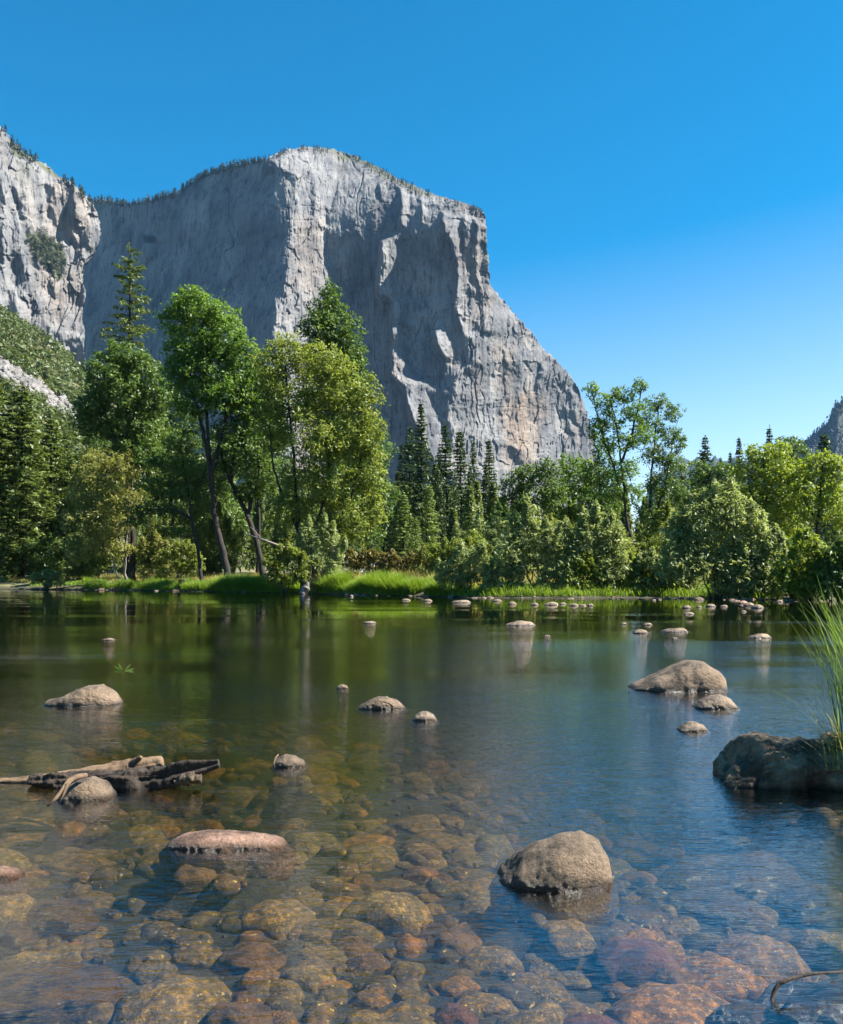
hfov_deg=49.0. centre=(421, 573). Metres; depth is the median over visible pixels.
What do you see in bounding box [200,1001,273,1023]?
bed stone
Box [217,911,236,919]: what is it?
bed stone
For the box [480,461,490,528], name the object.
conifer tree
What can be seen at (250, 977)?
bed stone
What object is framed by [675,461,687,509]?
conifer tree
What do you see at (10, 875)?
river rock
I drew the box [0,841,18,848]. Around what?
bed stone
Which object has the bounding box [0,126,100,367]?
granite wall
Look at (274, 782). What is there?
bed stone
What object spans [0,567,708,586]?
meadow grass
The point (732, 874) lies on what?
bed stone
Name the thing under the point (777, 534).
willow shrub
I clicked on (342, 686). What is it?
river rock
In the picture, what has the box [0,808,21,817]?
bed stone
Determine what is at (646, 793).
bed stone
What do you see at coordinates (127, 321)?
fir tree
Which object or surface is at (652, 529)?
willow shrub
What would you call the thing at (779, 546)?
willow shrub
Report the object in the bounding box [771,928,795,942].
bed stone
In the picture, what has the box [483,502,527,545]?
willow shrub
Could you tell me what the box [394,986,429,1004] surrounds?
bed stone
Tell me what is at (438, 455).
conifer tree
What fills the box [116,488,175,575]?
willow shrub
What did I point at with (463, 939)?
bed stone
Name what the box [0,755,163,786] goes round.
driftwood log
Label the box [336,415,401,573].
oak tree
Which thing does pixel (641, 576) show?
willow shrub
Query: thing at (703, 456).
conifer tree
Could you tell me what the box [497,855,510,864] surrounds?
bed stone
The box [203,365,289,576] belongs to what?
oak tree
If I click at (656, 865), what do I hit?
bed stone
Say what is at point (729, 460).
conifer tree
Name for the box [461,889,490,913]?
bed stone
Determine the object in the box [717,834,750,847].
bed stone
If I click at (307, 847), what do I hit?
bed stone
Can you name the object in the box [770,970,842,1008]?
curved twig
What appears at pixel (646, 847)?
bed stone
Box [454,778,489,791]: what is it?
bed stone
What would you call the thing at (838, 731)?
tall grass
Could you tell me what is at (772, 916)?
bed stone
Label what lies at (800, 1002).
bed stone
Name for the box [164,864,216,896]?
bed stone
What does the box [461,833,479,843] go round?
bed stone
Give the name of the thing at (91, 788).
river rock
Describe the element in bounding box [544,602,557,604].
river rock
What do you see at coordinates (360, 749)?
bed stone
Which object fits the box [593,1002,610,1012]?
bed stone
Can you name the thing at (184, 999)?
bed stone
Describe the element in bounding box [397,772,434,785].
bed stone
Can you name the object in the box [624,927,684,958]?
bed stone
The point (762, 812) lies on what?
bed stone
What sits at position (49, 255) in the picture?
ledge scrub
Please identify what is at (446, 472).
conifer tree
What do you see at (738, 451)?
conifer tree
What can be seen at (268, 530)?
forest
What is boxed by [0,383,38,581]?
cedar tree
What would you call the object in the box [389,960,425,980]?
bed stone
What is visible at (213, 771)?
bed stone
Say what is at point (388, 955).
pebbles
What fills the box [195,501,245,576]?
willow shrub
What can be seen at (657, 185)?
sky
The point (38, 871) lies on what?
bed stone
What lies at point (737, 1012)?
bed stone
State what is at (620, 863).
bed stone
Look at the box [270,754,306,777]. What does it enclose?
river rock
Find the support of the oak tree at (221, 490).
on the ground at (518, 940)
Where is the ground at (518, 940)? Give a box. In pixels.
[0,572,842,1023]
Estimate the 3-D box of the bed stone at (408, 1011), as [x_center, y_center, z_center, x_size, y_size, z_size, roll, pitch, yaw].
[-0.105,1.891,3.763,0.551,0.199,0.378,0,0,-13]
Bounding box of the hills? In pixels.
[646,455,760,512]
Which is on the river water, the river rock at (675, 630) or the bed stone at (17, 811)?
the river rock at (675, 630)
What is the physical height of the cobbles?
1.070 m
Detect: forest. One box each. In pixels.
[0,445,842,572]
[742,396,842,536]
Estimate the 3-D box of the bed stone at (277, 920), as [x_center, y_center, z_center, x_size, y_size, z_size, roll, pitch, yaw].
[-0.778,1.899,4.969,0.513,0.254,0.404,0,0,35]
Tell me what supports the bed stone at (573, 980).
on the ground at (518, 940)
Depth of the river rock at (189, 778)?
6.87 m
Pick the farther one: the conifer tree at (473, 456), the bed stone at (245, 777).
the conifer tree at (473, 456)
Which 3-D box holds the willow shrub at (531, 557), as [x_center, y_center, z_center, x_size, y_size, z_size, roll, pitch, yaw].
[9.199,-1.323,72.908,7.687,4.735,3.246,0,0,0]
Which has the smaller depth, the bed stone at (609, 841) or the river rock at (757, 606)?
the bed stone at (609, 841)
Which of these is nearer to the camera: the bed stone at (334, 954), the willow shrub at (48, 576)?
the bed stone at (334, 954)
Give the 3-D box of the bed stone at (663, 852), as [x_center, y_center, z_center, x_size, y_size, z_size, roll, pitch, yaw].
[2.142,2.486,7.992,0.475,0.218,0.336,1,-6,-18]
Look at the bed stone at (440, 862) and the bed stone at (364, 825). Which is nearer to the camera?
the bed stone at (440, 862)
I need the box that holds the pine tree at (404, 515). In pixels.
[385,492,418,566]
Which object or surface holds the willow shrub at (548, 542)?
on the ground at (518, 940)
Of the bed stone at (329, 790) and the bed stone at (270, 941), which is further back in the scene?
the bed stone at (329, 790)
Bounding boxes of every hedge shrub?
[343,548,396,575]
[383,546,436,573]
[428,548,470,570]
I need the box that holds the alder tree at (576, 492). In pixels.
[541,450,611,525]
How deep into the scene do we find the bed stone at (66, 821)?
6.48 m
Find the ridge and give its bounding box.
[761,401,842,539]
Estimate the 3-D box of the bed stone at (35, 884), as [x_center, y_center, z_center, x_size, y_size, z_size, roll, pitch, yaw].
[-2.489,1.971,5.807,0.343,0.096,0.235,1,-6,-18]
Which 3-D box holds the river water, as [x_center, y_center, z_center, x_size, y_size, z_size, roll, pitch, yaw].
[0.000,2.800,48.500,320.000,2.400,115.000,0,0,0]
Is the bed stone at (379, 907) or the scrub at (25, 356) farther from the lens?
the scrub at (25, 356)
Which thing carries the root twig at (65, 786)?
on the river rock at (91, 788)
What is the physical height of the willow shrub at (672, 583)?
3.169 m
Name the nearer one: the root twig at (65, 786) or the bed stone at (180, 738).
the root twig at (65, 786)
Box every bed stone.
[0,791,40,801]
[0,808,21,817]
[0,817,55,843]
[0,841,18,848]
[0,848,31,870]
[0,894,35,927]
[0,921,39,948]
[0,951,58,972]
[0,958,123,1023]
[17,754,58,773]
[23,864,50,877]
[26,877,48,890]
[26,898,99,936]
[29,855,45,862]
[31,808,52,819]
[32,939,47,950]
[37,847,117,876]
[43,833,52,841]
[44,944,84,962]
[58,820,86,825]
[70,756,112,769]
[70,926,108,942]
[73,748,95,755]
[74,891,115,908]
[81,864,106,872]
[81,939,114,959]
[108,974,231,1023]
[121,729,146,740]
[122,921,174,939]
[129,824,165,847]
[132,959,177,985]
[133,838,170,857]
[133,851,165,883]
[145,815,175,825]
[150,730,204,745]
[150,823,180,838]
[150,859,165,881]
[150,909,181,920]
[152,972,180,981]
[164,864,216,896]
[170,943,222,969]
[180,806,200,815]
[183,746,202,752]
[191,931,212,938]
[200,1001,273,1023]
[204,767,224,776]
[207,786,260,809]
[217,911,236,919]
[217,941,287,974]
[225,818,243,828]
[234,761,258,774]
[239,774,252,781]
[239,899,315,941]
[239,967,280,990]
[252,791,270,808]
[265,777,284,786]
[265,936,276,944]
[265,978,304,1000]
[272,1010,298,1023]
[279,823,299,830]
[280,818,310,827]
[281,963,336,993]
[284,832,336,858]
[285,737,326,751]
[287,766,342,784]
[294,864,305,869]
[295,857,303,864]
[295,891,324,906]
[296,852,307,861]
[297,945,348,963]
[300,755,333,770]
[300,918,384,946]
[309,749,343,759]
[314,786,343,802]
[317,795,331,807]
[321,896,355,908]
[334,936,374,957]
[336,779,360,787]
[337,980,351,988]
[338,876,352,881]
[340,890,433,937]
[342,833,394,849]
[344,999,436,1023]
[345,843,398,871]
[348,987,393,1009]
[351,742,383,752]
[352,970,372,975]
[355,819,381,833]
[375,877,415,892]
[376,825,389,833]
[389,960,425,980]
[392,814,444,835]
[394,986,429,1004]
[395,861,414,870]
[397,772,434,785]
[398,843,446,869]
[410,885,428,894]
[416,921,481,957]
[417,893,440,902]
[418,872,453,884]
[421,832,476,852]
[423,759,449,773]
[425,903,446,914]
[432,1003,478,1023]
[434,975,480,996]
[435,813,464,826]
[438,793,462,801]
[443,915,463,922]
[447,868,495,894]
[448,852,484,868]
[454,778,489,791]
[456,992,518,1018]
[459,945,523,976]
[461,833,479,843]
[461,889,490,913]
[474,834,514,857]
[478,800,493,805]
[492,806,529,823]
[495,1000,567,1023]
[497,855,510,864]
[510,972,576,1005]
[520,953,552,978]
[539,918,595,958]
[548,970,591,990]
[560,808,606,835]
[562,1012,619,1023]
[586,936,679,987]
[593,835,612,849]
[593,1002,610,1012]
[600,777,619,783]
[603,982,730,1023]
[606,804,637,820]
[608,857,636,876]
[616,898,668,926]
[620,896,637,903]
[623,849,645,862]
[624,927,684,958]
[632,789,654,795]
[635,845,658,853]
[646,863,667,870]
[647,865,668,879]
[648,848,684,858]
[649,968,688,983]
[652,923,661,929]
[654,850,803,898]
[659,886,772,934]
[662,916,700,941]
[668,792,691,799]
[671,827,681,833]
[675,951,768,1002]
[681,810,702,831]
[704,932,811,984]
[705,1001,773,1023]
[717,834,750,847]
[729,802,781,838]
[750,900,778,930]
[751,894,767,905]
[753,978,842,1023]
[765,880,842,927]
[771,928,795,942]
[773,808,801,819]
[788,929,842,970]
[829,805,842,825]
[832,973,842,979]
[835,832,842,840]
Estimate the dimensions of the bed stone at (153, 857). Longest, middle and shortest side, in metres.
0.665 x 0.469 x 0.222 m
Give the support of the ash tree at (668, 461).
on the ground at (518, 940)
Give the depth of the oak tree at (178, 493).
86.89 m
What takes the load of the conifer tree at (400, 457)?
on the ground at (518, 940)
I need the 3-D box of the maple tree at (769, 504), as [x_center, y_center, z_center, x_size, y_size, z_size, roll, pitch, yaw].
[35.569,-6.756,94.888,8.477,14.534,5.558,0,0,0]
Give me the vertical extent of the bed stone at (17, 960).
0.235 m
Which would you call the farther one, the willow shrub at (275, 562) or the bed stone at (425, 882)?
the willow shrub at (275, 562)
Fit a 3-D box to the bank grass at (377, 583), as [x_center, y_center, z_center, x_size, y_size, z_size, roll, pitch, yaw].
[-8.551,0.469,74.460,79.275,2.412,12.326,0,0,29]
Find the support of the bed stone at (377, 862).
on the ground at (518, 940)
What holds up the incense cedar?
on the ground at (518, 940)
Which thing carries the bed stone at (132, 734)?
on the ground at (518, 940)
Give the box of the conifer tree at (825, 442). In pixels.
[806,432,842,545]
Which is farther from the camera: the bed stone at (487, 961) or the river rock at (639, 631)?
the river rock at (639, 631)
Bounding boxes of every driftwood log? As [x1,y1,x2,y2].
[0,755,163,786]
[26,759,219,799]
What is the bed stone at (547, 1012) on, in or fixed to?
on the ground at (518, 940)
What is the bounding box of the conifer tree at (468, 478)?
[459,467,476,533]
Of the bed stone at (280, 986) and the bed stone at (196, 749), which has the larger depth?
the bed stone at (196, 749)
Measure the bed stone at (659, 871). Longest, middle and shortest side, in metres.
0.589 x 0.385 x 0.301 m
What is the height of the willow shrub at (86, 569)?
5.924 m
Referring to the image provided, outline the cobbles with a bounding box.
[0,721,839,1023]
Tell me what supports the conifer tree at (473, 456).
on the ground at (518, 940)
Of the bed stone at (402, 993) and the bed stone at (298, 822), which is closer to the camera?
the bed stone at (402, 993)
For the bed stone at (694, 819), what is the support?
on the ground at (518, 940)
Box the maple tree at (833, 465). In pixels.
[783,448,842,538]
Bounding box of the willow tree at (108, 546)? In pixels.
[58,447,147,581]
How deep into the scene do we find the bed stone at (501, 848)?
6.48 m
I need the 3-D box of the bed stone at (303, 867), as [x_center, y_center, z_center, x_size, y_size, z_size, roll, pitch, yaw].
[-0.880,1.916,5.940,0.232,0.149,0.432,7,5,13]
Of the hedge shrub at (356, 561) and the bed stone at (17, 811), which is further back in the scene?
the hedge shrub at (356, 561)
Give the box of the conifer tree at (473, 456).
[467,440,483,510]
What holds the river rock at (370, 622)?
on the river water
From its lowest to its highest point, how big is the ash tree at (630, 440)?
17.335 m
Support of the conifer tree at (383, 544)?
on the ground at (518, 940)
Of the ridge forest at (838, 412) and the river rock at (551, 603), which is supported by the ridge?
the ridge forest at (838, 412)
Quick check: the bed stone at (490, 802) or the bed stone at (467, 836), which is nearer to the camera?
the bed stone at (467, 836)
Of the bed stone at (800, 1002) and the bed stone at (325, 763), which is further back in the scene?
the bed stone at (325, 763)
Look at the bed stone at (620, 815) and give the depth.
9.60 m
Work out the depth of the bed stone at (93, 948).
4.66 m
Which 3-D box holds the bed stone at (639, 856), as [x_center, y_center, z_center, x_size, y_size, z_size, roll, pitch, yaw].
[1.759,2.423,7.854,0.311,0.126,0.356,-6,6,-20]
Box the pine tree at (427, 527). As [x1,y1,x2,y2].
[406,485,440,572]
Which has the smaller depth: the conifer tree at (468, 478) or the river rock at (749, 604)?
the river rock at (749, 604)
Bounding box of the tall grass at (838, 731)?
[734,580,842,770]
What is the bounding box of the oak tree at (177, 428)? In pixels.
[136,386,208,561]
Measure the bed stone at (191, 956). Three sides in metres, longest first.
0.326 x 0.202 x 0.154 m
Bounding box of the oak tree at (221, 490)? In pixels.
[174,429,254,576]
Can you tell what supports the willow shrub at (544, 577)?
on the ground at (518, 940)
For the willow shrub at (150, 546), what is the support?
on the ground at (518, 940)
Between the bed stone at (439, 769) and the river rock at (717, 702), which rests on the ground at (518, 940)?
the bed stone at (439, 769)
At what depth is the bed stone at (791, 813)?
6.64 m
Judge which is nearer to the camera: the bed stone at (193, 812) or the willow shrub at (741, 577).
the bed stone at (193, 812)
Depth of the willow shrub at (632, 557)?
61.80 m
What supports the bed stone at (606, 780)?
on the ground at (518, 940)
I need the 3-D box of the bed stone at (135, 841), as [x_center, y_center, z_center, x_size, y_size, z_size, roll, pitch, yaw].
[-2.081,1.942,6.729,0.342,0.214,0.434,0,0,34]
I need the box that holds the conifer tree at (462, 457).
[449,429,473,530]
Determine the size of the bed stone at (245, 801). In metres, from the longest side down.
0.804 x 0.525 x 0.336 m
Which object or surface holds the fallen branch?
attached to the oak tree at (241, 433)
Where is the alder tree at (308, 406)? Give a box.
[247,330,392,566]
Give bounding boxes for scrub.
[0,304,253,546]
[26,226,155,280]
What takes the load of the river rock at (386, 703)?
on the river water
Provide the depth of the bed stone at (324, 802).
7.88 m
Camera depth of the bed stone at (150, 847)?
6.45 m
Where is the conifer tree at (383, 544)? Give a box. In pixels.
[372,454,397,565]
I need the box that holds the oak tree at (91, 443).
[59,433,133,571]
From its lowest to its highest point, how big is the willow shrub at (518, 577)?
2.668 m
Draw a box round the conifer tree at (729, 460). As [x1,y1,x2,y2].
[727,451,735,482]
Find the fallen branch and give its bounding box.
[247,529,284,546]
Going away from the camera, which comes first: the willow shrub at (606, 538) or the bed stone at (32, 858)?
the bed stone at (32, 858)
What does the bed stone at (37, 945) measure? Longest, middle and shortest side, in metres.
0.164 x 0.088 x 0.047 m
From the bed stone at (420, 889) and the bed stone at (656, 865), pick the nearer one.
the bed stone at (420, 889)
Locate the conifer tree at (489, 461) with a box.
[480,439,498,517]
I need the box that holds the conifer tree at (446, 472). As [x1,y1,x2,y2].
[428,421,466,541]
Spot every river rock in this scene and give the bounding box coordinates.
[0,865,27,895]
[44,684,122,711]
[53,776,119,829]
[102,638,115,640]
[159,829,295,882]
[173,771,202,786]
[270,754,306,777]
[335,684,348,695]
[355,696,406,717]
[363,621,375,623]
[410,711,438,728]
[451,600,470,602]
[490,830,618,925]
[506,621,534,625]
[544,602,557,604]
[628,660,726,696]
[633,629,647,633]
[661,628,687,631]
[674,721,708,740]
[689,694,740,716]
[703,731,842,808]
[743,602,753,605]
[748,633,771,637]
[751,604,763,607]
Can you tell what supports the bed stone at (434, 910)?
on the ground at (518, 940)
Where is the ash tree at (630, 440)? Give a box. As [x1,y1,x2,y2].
[580,376,658,546]
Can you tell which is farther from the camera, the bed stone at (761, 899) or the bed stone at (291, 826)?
the bed stone at (291, 826)
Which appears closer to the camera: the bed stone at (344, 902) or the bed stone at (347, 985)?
the bed stone at (347, 985)
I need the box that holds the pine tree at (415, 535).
[405,517,424,571]
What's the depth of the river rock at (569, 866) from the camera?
4.69 m
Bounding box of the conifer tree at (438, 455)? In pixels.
[430,451,446,528]
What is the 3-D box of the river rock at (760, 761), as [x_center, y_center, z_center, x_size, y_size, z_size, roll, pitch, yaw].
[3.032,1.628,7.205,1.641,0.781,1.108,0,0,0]
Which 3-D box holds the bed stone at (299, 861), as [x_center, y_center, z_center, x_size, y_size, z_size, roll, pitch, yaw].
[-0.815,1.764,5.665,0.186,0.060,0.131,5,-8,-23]
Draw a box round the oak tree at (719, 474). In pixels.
[675,459,750,539]
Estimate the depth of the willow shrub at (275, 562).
72.77 m
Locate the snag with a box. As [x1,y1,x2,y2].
[291,566,311,593]
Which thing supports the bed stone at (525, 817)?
on the ground at (518, 940)
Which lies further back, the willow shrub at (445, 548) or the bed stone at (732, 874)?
the willow shrub at (445, 548)
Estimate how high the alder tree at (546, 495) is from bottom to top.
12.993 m
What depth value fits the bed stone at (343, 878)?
5.75 m
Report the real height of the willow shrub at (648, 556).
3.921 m
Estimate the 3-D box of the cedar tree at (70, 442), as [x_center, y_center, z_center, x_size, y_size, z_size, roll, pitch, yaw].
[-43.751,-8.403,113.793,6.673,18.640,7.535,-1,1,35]
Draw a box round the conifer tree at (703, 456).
[694,435,715,484]
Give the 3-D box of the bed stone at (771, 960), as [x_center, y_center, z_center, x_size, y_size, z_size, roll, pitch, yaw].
[1.630,1.891,4.499,0.550,0.242,0.480,0,0,12]
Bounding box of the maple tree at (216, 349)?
[153,284,270,575]
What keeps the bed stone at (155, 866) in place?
on the ground at (518, 940)
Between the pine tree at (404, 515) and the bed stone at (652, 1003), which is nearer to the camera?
the bed stone at (652, 1003)
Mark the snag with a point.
(304, 588)
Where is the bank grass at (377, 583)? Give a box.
[30,566,787,598]
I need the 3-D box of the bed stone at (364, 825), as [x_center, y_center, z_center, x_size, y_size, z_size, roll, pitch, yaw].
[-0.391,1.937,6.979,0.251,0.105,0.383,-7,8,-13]
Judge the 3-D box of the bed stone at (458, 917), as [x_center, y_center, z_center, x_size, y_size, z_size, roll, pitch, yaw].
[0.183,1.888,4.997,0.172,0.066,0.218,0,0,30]
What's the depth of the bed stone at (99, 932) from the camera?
4.81 m
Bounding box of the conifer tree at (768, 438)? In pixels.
[759,424,776,495]
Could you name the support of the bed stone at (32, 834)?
on the ground at (518, 940)
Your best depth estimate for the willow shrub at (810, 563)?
53.81 m
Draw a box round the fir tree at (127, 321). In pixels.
[94,242,170,575]
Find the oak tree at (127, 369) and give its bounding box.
[68,337,174,580]
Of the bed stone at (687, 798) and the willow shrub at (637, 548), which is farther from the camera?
the willow shrub at (637, 548)
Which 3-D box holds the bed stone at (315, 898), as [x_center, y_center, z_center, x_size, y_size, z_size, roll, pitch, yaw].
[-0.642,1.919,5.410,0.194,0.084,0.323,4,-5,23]
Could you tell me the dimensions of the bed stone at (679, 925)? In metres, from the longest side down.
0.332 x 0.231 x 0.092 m
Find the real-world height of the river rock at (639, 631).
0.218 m
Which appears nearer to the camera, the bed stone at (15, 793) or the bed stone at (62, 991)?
the bed stone at (62, 991)
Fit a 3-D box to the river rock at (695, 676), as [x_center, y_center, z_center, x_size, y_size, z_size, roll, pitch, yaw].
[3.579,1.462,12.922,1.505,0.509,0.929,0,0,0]
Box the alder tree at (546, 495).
[492,457,569,574]
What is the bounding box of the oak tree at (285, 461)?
[219,364,295,572]
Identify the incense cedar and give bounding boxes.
[295,275,377,566]
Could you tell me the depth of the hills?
6910.31 m
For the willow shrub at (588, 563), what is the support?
on the ground at (518, 940)
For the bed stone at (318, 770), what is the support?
on the ground at (518, 940)
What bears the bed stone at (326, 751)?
on the ground at (518, 940)
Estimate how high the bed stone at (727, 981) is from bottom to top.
0.315 m
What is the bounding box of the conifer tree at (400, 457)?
[384,444,406,554]
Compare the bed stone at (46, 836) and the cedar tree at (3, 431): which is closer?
the bed stone at (46, 836)
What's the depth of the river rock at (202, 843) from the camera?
5.35 m
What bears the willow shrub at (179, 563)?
on the ground at (518, 940)
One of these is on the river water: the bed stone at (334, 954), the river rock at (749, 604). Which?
the river rock at (749, 604)
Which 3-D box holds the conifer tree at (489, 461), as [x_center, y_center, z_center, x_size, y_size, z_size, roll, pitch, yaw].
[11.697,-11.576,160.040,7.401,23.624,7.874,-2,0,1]
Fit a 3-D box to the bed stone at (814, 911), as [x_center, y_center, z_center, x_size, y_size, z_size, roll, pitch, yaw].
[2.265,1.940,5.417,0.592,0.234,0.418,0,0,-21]
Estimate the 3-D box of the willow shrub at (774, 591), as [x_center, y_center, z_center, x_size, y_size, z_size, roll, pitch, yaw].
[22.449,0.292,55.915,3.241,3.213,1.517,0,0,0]
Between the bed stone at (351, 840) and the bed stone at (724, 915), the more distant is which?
the bed stone at (351, 840)
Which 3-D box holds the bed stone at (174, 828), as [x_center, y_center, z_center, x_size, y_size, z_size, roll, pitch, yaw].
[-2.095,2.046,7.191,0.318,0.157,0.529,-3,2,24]
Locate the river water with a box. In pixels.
[0,589,842,983]
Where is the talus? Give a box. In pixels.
[0,356,76,417]
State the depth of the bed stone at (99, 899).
5.45 m
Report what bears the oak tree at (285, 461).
on the ground at (518, 940)
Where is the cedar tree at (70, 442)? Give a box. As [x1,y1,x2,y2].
[47,430,91,576]
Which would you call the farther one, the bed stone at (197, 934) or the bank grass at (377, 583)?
the bank grass at (377, 583)
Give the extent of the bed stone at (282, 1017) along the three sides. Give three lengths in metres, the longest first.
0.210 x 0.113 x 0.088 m
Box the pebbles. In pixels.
[0,703,833,1023]
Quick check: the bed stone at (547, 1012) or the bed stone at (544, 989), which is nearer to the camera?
the bed stone at (547, 1012)
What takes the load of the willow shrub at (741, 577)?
on the ground at (518, 940)
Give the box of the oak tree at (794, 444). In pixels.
[756,435,832,542]
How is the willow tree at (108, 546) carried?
on the ground at (518, 940)
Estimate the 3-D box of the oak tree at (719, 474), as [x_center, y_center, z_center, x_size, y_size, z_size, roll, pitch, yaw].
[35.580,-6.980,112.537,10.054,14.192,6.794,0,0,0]
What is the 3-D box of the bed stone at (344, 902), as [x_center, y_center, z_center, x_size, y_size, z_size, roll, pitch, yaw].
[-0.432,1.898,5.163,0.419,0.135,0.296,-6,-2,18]
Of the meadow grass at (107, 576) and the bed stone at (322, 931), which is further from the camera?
the meadow grass at (107, 576)
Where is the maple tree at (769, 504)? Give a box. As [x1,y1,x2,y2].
[729,438,807,540]
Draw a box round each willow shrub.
[0,533,67,577]
[27,568,66,589]
[44,530,105,581]
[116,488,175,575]
[132,529,176,578]
[153,539,205,579]
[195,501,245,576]
[259,541,314,593]
[293,511,347,593]
[419,529,502,575]
[433,538,495,590]
[452,512,509,547]
[479,562,526,591]
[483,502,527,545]
[492,494,571,587]
[492,528,574,576]
[534,561,579,590]
[538,513,579,567]
[550,499,632,591]
[555,552,601,591]
[579,523,658,560]
[581,554,630,591]
[594,548,649,591]
[616,566,654,590]
[628,546,672,591]
[633,500,687,555]
[646,531,736,575]
[649,477,775,598]
[653,557,705,592]
[723,558,771,593]
[736,523,788,597]
[751,530,805,568]
[766,554,813,599]
[769,527,834,600]
[785,536,826,560]
[803,550,842,600]
[814,536,842,600]
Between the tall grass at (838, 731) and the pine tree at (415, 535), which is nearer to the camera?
the tall grass at (838, 731)
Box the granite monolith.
[82,147,602,553]
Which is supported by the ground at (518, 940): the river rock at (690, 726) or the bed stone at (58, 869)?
the bed stone at (58, 869)
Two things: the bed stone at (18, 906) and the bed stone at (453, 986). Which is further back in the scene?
the bed stone at (18, 906)
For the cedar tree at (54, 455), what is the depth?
109.40 m
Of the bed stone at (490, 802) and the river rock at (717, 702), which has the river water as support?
the river rock at (717, 702)
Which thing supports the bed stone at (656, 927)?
on the ground at (518, 940)
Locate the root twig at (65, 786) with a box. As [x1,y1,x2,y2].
[47,773,87,806]
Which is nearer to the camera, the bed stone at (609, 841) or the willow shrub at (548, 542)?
the bed stone at (609, 841)
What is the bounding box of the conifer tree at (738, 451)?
[733,437,745,487]
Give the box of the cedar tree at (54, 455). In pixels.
[17,416,82,571]
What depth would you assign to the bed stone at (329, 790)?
8.11 m
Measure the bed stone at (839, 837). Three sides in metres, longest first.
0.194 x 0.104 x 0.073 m
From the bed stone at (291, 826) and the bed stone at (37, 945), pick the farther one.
the bed stone at (291, 826)
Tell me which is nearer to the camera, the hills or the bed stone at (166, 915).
the bed stone at (166, 915)
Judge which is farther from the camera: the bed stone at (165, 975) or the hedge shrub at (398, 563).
the hedge shrub at (398, 563)
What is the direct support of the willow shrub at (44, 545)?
on the ground at (518, 940)
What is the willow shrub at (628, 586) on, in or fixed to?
on the ground at (518, 940)
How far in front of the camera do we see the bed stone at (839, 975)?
4.55 m
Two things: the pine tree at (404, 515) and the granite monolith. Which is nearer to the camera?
the pine tree at (404, 515)
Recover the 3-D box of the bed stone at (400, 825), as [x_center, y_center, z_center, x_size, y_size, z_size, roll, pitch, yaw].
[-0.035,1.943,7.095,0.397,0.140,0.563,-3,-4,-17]
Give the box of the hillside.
[0,315,360,573]
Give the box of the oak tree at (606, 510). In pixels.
[571,428,630,551]
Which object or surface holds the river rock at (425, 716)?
on the river water
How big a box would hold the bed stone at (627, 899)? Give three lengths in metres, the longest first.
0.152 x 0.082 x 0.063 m
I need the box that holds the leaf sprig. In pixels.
[113,663,133,676]
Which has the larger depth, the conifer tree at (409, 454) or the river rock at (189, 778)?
the conifer tree at (409, 454)
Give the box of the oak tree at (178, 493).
[120,431,210,580]
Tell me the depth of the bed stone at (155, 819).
7.56 m
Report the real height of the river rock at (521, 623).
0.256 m
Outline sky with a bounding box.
[0,0,842,571]
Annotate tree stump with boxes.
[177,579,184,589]
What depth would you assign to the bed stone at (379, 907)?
4.85 m
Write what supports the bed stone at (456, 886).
on the ground at (518, 940)
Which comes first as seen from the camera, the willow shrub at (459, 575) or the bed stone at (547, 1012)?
the bed stone at (547, 1012)
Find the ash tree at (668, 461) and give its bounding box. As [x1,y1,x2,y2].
[631,392,692,538]
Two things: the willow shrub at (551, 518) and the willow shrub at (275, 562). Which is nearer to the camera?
the willow shrub at (275, 562)
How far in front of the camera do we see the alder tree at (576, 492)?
104.11 m
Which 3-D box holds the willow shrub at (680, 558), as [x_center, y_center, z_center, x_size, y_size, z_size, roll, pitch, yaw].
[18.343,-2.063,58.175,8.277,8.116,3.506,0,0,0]
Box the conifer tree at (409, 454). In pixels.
[388,425,420,555]
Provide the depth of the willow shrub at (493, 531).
77.74 m
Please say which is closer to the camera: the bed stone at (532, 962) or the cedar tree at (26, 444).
the bed stone at (532, 962)
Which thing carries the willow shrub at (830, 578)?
on the ground at (518, 940)
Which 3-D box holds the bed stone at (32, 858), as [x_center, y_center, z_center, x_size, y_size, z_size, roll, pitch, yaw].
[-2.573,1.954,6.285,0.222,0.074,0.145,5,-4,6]
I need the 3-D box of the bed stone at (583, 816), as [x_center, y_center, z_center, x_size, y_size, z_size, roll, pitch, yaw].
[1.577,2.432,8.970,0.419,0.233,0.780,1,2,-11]
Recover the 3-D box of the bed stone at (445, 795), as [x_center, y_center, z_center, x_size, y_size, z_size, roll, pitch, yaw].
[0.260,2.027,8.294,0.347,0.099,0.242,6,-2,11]
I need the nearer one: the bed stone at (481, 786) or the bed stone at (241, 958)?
the bed stone at (241, 958)
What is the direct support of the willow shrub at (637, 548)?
on the ground at (518, 940)
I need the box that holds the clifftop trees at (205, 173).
[1,124,482,215]
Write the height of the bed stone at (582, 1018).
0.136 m
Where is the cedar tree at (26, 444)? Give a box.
[0,382,59,577]
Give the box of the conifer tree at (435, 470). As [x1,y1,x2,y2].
[425,463,448,550]
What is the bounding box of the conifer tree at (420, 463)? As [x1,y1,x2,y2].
[402,401,442,567]

